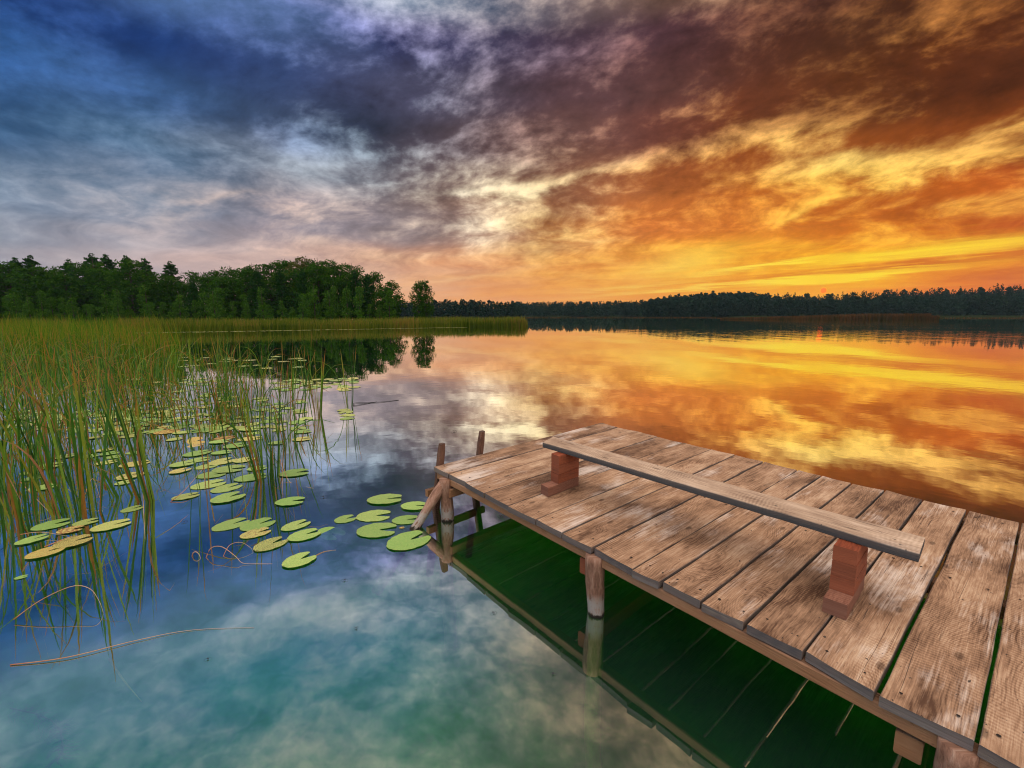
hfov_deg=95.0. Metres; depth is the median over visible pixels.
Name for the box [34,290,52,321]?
young tree
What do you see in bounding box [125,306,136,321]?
young tree
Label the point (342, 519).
lily pad
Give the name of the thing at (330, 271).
broadleaf tree
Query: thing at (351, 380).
reed clump
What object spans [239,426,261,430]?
lily pad
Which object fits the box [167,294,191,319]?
young tree
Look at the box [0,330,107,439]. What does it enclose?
reed clump
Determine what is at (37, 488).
reed clump
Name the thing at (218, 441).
lily pad
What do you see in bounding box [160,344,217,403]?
reed clump
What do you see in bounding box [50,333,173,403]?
reed clump
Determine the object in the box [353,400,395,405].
twig
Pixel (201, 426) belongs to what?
lily pad
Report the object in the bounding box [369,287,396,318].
broadleaf tree
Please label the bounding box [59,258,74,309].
pine tree
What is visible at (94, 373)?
reed clump
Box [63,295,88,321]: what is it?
young tree
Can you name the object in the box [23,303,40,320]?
young tree
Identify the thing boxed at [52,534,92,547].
lily pad
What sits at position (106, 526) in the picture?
lily pad
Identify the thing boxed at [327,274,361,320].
broadleaf tree
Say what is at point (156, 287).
broadleaf tree
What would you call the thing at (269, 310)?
young tree
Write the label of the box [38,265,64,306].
broadleaf tree
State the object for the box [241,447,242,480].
reed clump
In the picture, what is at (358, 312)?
young tree
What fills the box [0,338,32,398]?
reed clump
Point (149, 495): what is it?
reed clump
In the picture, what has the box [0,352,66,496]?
reed clump
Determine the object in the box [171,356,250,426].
reed clump
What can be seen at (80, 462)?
reed clump
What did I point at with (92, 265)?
broadleaf tree
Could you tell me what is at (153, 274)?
broadleaf tree
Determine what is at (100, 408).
reed clump
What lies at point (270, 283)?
broadleaf tree
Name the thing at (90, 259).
pine tree
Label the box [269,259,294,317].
broadleaf tree
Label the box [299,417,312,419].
lily pad
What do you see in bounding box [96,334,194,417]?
reed clump
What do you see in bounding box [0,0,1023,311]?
sky
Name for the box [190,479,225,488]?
lily pad
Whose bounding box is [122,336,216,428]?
reed clump
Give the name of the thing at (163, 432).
lily pad
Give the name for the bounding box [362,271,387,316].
broadleaf tree
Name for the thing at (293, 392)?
reed clump
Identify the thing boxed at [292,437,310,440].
lily pad
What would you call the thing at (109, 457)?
lily pad
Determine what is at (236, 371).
reed clump
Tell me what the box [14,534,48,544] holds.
lily pad
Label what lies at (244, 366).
reed clump
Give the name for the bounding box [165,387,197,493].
reed clump
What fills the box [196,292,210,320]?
young tree
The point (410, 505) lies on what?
lily pad
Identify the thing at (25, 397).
reed clump
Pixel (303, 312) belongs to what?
young tree
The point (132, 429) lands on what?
reed clump
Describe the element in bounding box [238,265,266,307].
broadleaf tree
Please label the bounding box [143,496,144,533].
dry stalk
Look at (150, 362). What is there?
reed clump
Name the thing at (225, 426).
lily pad
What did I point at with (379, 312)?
young tree
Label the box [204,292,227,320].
young tree
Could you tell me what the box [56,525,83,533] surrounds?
lily pad
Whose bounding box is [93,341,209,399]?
reed clump
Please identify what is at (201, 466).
lily pad
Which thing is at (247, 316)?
young tree
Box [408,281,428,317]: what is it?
slim tree
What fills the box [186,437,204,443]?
lily pad
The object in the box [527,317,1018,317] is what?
shore reeds
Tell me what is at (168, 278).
broadleaf tree
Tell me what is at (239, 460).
lily pad
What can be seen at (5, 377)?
reed clump
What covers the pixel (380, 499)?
lily pad
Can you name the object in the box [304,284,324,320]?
young tree
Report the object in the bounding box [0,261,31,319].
broadleaf tree
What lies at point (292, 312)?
young tree
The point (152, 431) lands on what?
lily pad
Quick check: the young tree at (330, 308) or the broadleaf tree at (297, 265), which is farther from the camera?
the broadleaf tree at (297, 265)
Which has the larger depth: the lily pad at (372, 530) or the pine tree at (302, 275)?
the pine tree at (302, 275)
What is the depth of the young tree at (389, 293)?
88.73 m
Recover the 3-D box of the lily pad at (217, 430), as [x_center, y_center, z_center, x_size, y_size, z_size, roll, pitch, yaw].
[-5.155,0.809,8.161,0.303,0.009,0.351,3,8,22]
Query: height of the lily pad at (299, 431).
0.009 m
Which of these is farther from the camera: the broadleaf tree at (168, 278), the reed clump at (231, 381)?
the broadleaf tree at (168, 278)
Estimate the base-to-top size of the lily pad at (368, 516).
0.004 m
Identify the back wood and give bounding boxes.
[509,297,675,315]
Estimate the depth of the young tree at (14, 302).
83.45 m
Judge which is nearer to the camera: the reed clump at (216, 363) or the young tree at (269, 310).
the reed clump at (216, 363)
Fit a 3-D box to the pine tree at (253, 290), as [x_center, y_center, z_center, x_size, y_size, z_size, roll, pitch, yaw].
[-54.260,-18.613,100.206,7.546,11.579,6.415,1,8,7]
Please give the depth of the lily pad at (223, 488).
5.45 m
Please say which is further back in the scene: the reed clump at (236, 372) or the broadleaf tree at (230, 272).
the broadleaf tree at (230, 272)
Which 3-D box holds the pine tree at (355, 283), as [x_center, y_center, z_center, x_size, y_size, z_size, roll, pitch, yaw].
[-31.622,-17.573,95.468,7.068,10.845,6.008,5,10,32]
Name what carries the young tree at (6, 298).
on the near bank
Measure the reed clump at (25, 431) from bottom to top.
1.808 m
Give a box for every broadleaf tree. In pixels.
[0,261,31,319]
[0,274,32,319]
[7,266,55,319]
[18,270,68,319]
[28,275,77,319]
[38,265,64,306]
[48,272,93,319]
[63,262,103,317]
[72,261,110,319]
[94,258,159,318]
[126,269,171,317]
[141,280,173,319]
[147,273,187,319]
[168,281,196,317]
[178,270,207,319]
[193,275,226,317]
[199,270,221,307]
[201,276,241,318]
[216,277,253,319]
[217,266,243,314]
[230,267,260,317]
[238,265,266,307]
[250,276,279,319]
[254,262,289,308]
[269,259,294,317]
[276,256,318,309]
[276,267,308,318]
[294,264,341,318]
[303,260,341,307]
[310,266,342,318]
[322,259,345,317]
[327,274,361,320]
[332,263,374,319]
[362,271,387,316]
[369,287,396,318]
[377,280,407,318]
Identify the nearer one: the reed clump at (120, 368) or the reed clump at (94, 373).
the reed clump at (94, 373)
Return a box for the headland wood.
[393,299,522,316]
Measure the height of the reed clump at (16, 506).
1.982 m
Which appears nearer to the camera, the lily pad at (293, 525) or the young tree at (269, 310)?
the lily pad at (293, 525)
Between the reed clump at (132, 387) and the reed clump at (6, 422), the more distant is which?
the reed clump at (132, 387)
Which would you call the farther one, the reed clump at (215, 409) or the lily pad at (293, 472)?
the reed clump at (215, 409)
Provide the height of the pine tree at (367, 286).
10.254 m
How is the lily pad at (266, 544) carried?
on the water
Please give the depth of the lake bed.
4.03 m
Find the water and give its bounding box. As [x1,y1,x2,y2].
[0,317,1023,761]
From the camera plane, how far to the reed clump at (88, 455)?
6.18 m
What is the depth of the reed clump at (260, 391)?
10.37 m
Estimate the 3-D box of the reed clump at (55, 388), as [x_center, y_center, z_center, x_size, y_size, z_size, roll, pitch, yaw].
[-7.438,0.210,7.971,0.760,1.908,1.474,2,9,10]
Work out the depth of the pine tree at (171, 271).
110.94 m
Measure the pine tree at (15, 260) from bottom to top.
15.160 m
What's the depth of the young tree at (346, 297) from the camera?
91.47 m
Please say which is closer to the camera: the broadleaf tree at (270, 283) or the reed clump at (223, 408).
the reed clump at (223, 408)
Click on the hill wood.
(997, 302)
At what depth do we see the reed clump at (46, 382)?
10.79 m
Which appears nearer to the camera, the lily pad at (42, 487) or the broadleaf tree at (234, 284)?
the lily pad at (42, 487)
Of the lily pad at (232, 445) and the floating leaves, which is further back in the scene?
the floating leaves
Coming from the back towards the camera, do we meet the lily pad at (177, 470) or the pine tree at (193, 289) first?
the pine tree at (193, 289)
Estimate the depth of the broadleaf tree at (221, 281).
98.19 m
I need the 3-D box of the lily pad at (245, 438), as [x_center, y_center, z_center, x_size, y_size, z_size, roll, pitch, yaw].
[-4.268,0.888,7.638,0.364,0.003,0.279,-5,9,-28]
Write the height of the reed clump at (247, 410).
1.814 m
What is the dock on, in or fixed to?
on the lake bed
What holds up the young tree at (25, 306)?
on the near bank
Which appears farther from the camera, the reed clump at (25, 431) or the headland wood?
the headland wood
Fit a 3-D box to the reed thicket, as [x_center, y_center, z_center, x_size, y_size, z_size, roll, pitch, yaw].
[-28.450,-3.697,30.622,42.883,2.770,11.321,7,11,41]
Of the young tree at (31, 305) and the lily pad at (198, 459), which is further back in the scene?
the young tree at (31, 305)
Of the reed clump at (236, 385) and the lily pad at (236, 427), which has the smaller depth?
the lily pad at (236, 427)
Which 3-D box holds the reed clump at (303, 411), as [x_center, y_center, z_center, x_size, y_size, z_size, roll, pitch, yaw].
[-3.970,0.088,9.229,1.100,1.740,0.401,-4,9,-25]
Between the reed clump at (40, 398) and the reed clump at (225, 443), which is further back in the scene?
the reed clump at (40, 398)
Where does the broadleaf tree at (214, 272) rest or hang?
on the near bank
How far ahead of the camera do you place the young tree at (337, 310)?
93.19 m
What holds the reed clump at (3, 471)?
on the water
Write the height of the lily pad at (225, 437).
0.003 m
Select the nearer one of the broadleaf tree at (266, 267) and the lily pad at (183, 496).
the lily pad at (183, 496)
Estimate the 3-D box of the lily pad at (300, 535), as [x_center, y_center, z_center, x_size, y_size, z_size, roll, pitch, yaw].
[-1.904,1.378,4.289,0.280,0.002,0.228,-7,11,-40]
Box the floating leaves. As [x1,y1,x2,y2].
[167,327,463,332]
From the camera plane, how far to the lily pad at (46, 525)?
4.50 m
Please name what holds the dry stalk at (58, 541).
on the lily pad at (69, 542)
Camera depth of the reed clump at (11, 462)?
5.50 m
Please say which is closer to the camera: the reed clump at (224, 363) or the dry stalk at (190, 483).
the dry stalk at (190, 483)
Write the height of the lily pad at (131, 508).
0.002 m
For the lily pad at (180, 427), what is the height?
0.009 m
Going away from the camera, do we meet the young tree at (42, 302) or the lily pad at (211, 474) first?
the lily pad at (211, 474)
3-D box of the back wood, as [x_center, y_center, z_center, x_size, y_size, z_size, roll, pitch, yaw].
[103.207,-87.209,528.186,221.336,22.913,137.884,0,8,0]
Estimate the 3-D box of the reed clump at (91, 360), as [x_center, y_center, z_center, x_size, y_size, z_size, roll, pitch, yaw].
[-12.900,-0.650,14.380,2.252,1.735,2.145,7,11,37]
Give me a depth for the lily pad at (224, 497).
5.16 m
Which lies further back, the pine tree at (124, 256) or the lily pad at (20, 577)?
the pine tree at (124, 256)
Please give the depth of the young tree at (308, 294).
94.45 m
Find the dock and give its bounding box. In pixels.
[409,423,1023,767]
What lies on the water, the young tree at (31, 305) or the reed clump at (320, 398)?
the reed clump at (320, 398)
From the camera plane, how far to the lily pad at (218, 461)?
6.44 m
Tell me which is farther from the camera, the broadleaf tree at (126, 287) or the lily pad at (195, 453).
the broadleaf tree at (126, 287)
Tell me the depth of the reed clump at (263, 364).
12.89 m
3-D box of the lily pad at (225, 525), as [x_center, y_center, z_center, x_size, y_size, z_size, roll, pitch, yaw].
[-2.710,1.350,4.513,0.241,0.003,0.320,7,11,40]
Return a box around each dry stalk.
[10,627,253,665]
[13,585,102,619]
[44,535,76,546]
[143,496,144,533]
[170,467,204,501]
[206,546,271,563]
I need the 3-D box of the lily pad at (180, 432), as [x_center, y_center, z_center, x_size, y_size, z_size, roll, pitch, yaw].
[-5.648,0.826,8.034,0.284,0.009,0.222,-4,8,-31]
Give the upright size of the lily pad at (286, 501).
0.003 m
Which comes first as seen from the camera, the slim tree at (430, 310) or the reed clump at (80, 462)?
the reed clump at (80, 462)
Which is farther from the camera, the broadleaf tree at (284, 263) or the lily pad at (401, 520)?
the broadleaf tree at (284, 263)
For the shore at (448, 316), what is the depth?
314.94 m
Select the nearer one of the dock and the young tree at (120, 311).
the dock
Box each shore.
[141,316,518,317]
[365,315,687,316]
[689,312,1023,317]
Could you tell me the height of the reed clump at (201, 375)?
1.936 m
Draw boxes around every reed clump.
[0,329,62,401]
[0,330,100,408]
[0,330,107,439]
[0,333,93,380]
[0,335,49,391]
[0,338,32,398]
[0,347,99,461]
[0,350,46,440]
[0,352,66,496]
[0,352,68,447]
[0,367,92,447]
[0,367,95,520]
[0,369,38,477]
[0,371,91,477]
[0,372,39,450]
[0,374,31,487]
[0,385,64,518]
[0,385,86,515]
[0,430,42,467]
[1,338,123,519]
[6,331,83,454]
[7,326,115,427]
[15,346,91,436]
[33,331,153,403]
[35,331,99,461]
[35,343,93,479]
[41,339,141,379]
[43,338,189,411]
[45,367,178,498]
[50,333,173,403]
[51,325,174,396]
[57,337,163,435]
[60,344,97,439]
[63,351,151,430]
[75,346,128,441]
[81,344,160,417]
[82,349,117,447]
[89,326,122,367]
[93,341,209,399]
[94,355,157,502]
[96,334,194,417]
[101,345,176,432]
[113,348,186,423]
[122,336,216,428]
[129,336,163,391]
[139,348,234,426]
[143,336,206,385]
[157,344,242,432]
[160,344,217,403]
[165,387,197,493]
[167,338,234,410]
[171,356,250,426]
[174,336,235,389]
[175,337,242,403]
[177,392,208,490]
[184,353,333,482]
[187,335,220,406]
[191,360,277,423]
[205,334,240,392]
[205,339,266,417]
[209,340,261,410]
[211,334,245,386]
[211,337,285,423]
[212,389,232,481]
[214,339,233,396]
[219,348,253,394]
[222,349,295,426]
[226,333,245,406]
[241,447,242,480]
[242,336,276,390]
[243,344,268,404]
[246,335,274,387]
[248,344,320,446]
[251,343,308,405]
[288,350,325,418]
[290,350,315,407]
[292,334,316,397]
[301,351,349,415]
[311,349,355,405]
[351,359,352,405]
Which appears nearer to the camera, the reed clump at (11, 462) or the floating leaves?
the reed clump at (11, 462)
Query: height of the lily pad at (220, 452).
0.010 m
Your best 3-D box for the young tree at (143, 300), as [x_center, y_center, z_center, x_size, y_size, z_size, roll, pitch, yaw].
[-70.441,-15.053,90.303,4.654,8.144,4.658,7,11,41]
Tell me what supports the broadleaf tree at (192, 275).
on the near bank
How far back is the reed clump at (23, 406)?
7.31 m
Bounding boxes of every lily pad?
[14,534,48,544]
[14,575,26,579]
[24,546,64,558]
[28,484,57,490]
[30,518,69,530]
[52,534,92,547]
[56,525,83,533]
[72,518,98,525]
[90,518,130,531]
[106,455,121,458]
[114,472,143,479]
[114,480,134,484]
[118,460,149,466]
[120,505,142,512]
[142,429,163,433]
[153,429,180,433]
[168,425,185,428]
[169,460,195,466]
[169,467,190,472]
[171,492,199,499]
[172,430,191,433]
[182,450,211,456]
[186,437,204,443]
[187,457,209,462]
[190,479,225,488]
[191,428,210,432]
[194,425,212,428]
[196,464,217,468]
[196,471,225,478]
[203,428,225,432]
[209,439,228,442]
[209,457,236,464]
[210,483,242,492]
[210,491,245,502]
[211,450,231,453]
[211,518,249,530]
[212,465,245,472]
[213,425,229,428]
[214,436,234,439]
[223,442,247,447]
[228,426,244,429]
[233,457,254,462]
[234,473,265,481]
[237,436,261,440]
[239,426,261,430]
[240,517,275,530]
[240,527,270,538]
[253,536,287,550]
[275,496,304,505]
[279,468,308,476]
[281,519,310,530]
[282,552,316,567]
[287,528,320,540]
[289,420,304,423]
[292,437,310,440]
[295,429,310,432]
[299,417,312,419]
[318,527,334,533]
[334,515,355,522]
[339,410,352,413]
[340,417,353,419]
[356,510,390,521]
[356,523,396,536]
[367,494,401,503]
[386,530,430,549]
[392,515,416,523]
[401,501,425,509]
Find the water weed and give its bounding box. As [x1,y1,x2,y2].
[44,724,86,766]
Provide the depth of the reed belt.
63.16 m
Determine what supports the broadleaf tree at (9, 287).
on the near bank
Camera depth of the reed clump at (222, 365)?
12.10 m
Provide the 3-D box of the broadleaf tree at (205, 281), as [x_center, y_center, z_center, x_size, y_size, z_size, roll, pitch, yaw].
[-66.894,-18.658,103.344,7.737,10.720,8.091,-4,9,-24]
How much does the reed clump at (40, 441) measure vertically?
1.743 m
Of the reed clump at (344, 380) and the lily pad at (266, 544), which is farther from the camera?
the reed clump at (344, 380)
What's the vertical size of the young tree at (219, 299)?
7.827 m
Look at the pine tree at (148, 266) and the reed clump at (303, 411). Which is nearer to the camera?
the reed clump at (303, 411)
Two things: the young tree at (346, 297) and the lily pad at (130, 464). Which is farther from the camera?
the young tree at (346, 297)
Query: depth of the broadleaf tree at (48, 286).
97.32 m
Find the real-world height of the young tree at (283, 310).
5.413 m
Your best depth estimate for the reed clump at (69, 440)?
5.68 m
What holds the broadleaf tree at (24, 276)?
on the near bank
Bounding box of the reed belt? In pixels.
[0,315,527,331]
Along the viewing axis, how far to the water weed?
2.21 m
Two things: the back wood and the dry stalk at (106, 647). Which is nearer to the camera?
the dry stalk at (106, 647)
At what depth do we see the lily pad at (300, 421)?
8.86 m
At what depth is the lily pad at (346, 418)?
9.11 m
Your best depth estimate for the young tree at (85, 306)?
87.62 m
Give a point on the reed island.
(908, 316)
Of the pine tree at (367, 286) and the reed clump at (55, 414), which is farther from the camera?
the pine tree at (367, 286)
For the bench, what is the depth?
2.75 m
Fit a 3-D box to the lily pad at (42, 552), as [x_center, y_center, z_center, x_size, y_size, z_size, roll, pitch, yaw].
[-3.956,1.422,3.973,0.202,0.002,0.247,6,10,36]
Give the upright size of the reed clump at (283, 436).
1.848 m
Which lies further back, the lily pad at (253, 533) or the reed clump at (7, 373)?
the reed clump at (7, 373)
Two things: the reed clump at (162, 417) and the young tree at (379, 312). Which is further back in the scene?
the young tree at (379, 312)
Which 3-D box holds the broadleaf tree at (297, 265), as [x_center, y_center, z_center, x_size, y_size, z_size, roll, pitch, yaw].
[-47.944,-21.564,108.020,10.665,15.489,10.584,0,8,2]
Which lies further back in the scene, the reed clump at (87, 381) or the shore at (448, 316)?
the shore at (448, 316)
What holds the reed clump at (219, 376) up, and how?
on the water
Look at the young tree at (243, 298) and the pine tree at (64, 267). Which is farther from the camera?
the pine tree at (64, 267)
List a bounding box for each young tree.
[1,295,18,321]
[2,293,23,322]
[21,294,40,321]
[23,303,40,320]
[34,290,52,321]
[57,297,71,320]
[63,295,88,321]
[82,304,90,321]
[85,304,96,322]
[94,293,123,321]
[107,289,128,322]
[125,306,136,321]
[132,284,160,321]
[158,301,168,321]
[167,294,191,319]
[190,300,200,320]
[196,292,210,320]
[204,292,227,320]
[206,287,229,320]
[239,294,252,321]
[243,304,251,319]
[254,286,274,322]
[264,305,273,320]
[276,300,288,319]
[288,307,297,318]
[293,293,311,321]
[302,291,316,317]
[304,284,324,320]
[319,290,337,321]
[326,286,342,320]
[339,288,354,320]
[353,286,367,320]
[375,305,384,318]
[382,290,398,320]
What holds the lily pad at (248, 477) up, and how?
on the water
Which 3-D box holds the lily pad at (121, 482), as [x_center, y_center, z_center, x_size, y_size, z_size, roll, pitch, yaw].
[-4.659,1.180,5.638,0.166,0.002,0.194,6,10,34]
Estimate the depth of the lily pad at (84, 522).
4.55 m
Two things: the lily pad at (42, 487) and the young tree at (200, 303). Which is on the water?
the lily pad at (42, 487)
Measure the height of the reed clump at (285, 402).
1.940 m
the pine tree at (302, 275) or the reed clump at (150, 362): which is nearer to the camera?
the reed clump at (150, 362)
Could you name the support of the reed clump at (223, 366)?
on the water
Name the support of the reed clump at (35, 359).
on the water
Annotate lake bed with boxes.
[0,609,979,767]
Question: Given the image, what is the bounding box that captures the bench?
[541,437,924,619]
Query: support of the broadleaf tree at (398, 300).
on the near bank
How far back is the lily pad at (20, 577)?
3.60 m
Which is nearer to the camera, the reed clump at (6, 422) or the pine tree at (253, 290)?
the reed clump at (6, 422)
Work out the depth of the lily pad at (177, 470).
6.05 m
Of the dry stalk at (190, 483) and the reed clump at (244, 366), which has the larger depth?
the reed clump at (244, 366)
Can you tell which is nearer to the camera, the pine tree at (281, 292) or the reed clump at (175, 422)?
the reed clump at (175, 422)
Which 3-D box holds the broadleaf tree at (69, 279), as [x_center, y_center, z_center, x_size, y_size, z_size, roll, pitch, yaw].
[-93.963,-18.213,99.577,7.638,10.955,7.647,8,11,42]
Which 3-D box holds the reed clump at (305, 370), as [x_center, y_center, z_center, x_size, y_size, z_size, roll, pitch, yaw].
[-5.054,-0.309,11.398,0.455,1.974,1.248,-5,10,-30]
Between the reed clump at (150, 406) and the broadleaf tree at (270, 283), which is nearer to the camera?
the reed clump at (150, 406)
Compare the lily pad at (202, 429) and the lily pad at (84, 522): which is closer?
the lily pad at (84, 522)
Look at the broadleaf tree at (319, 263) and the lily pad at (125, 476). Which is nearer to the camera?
the lily pad at (125, 476)
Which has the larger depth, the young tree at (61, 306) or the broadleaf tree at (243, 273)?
the broadleaf tree at (243, 273)
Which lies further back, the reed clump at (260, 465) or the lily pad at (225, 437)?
the lily pad at (225, 437)
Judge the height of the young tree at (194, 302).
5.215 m
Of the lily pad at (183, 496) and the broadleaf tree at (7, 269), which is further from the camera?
the broadleaf tree at (7, 269)
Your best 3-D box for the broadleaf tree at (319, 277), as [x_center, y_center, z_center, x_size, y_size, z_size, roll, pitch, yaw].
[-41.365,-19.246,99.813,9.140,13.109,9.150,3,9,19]
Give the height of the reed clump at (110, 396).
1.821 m
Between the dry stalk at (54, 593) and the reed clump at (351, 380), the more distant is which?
the reed clump at (351, 380)
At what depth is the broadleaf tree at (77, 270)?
100.59 m
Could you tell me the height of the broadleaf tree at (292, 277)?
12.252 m
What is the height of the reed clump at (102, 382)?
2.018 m
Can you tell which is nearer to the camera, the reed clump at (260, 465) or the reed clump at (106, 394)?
the reed clump at (260, 465)
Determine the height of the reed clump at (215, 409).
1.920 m
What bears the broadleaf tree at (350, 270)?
on the near bank
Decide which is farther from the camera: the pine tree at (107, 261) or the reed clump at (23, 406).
the pine tree at (107, 261)
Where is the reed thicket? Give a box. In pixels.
[0,305,213,368]
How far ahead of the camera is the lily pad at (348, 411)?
9.76 m
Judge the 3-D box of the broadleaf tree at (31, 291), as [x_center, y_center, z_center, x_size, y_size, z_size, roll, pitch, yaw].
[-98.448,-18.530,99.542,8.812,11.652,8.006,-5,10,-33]
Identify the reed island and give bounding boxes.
[720,313,940,319]
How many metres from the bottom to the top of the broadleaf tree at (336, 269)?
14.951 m
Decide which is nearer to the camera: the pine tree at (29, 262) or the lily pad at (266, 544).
the lily pad at (266, 544)
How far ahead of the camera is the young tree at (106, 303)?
90.82 m
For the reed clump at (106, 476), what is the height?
1.813 m
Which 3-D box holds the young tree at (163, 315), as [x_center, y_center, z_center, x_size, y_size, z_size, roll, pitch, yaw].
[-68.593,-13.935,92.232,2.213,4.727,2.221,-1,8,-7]
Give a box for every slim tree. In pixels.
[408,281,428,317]
[417,280,434,317]
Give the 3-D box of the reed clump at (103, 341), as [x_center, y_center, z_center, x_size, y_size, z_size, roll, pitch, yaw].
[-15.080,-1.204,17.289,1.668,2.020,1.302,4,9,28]
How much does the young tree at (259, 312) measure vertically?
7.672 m
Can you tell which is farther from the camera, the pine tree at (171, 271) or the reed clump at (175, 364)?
the pine tree at (171, 271)
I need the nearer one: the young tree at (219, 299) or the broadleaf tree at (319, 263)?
the young tree at (219, 299)
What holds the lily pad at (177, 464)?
on the water
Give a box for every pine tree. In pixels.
[9,257,27,286]
[22,255,42,274]
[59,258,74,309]
[79,253,100,319]
[99,254,127,308]
[119,255,132,318]
[136,258,152,318]
[159,261,183,306]
[181,282,207,318]
[240,269,273,321]
[267,270,299,320]
[287,269,322,321]
[343,270,374,319]
[353,274,378,318]
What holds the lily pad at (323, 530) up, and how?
on the water
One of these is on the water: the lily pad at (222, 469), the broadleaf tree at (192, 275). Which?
the lily pad at (222, 469)
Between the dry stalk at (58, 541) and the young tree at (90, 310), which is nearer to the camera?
the dry stalk at (58, 541)
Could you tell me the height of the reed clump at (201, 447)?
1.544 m
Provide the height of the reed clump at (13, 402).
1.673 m
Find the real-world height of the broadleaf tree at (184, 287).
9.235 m
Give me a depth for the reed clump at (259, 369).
12.68 m
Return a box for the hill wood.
[637,283,1023,316]
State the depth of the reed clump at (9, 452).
6.11 m
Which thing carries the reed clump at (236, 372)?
on the water
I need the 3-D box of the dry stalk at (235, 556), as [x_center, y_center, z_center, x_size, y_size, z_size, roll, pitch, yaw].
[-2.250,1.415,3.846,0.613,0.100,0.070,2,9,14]
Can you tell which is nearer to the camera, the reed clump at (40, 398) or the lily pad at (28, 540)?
the lily pad at (28, 540)
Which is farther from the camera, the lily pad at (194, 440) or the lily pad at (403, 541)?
the lily pad at (194, 440)
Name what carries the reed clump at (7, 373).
on the water
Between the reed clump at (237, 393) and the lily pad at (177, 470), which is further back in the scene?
the reed clump at (237, 393)
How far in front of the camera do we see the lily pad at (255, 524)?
4.51 m
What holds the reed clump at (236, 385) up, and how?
on the water
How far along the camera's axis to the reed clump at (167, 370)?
10.22 m
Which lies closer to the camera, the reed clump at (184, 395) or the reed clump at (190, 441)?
the reed clump at (190, 441)
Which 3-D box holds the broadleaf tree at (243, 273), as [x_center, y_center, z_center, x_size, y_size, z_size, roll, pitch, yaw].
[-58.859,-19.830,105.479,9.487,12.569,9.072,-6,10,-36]
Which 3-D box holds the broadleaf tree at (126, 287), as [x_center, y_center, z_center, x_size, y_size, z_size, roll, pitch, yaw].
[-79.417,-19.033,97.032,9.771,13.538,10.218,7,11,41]
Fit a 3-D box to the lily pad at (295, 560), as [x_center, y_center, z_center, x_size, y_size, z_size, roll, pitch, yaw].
[-1.751,1.442,3.848,0.222,0.003,0.256,6,10,36]

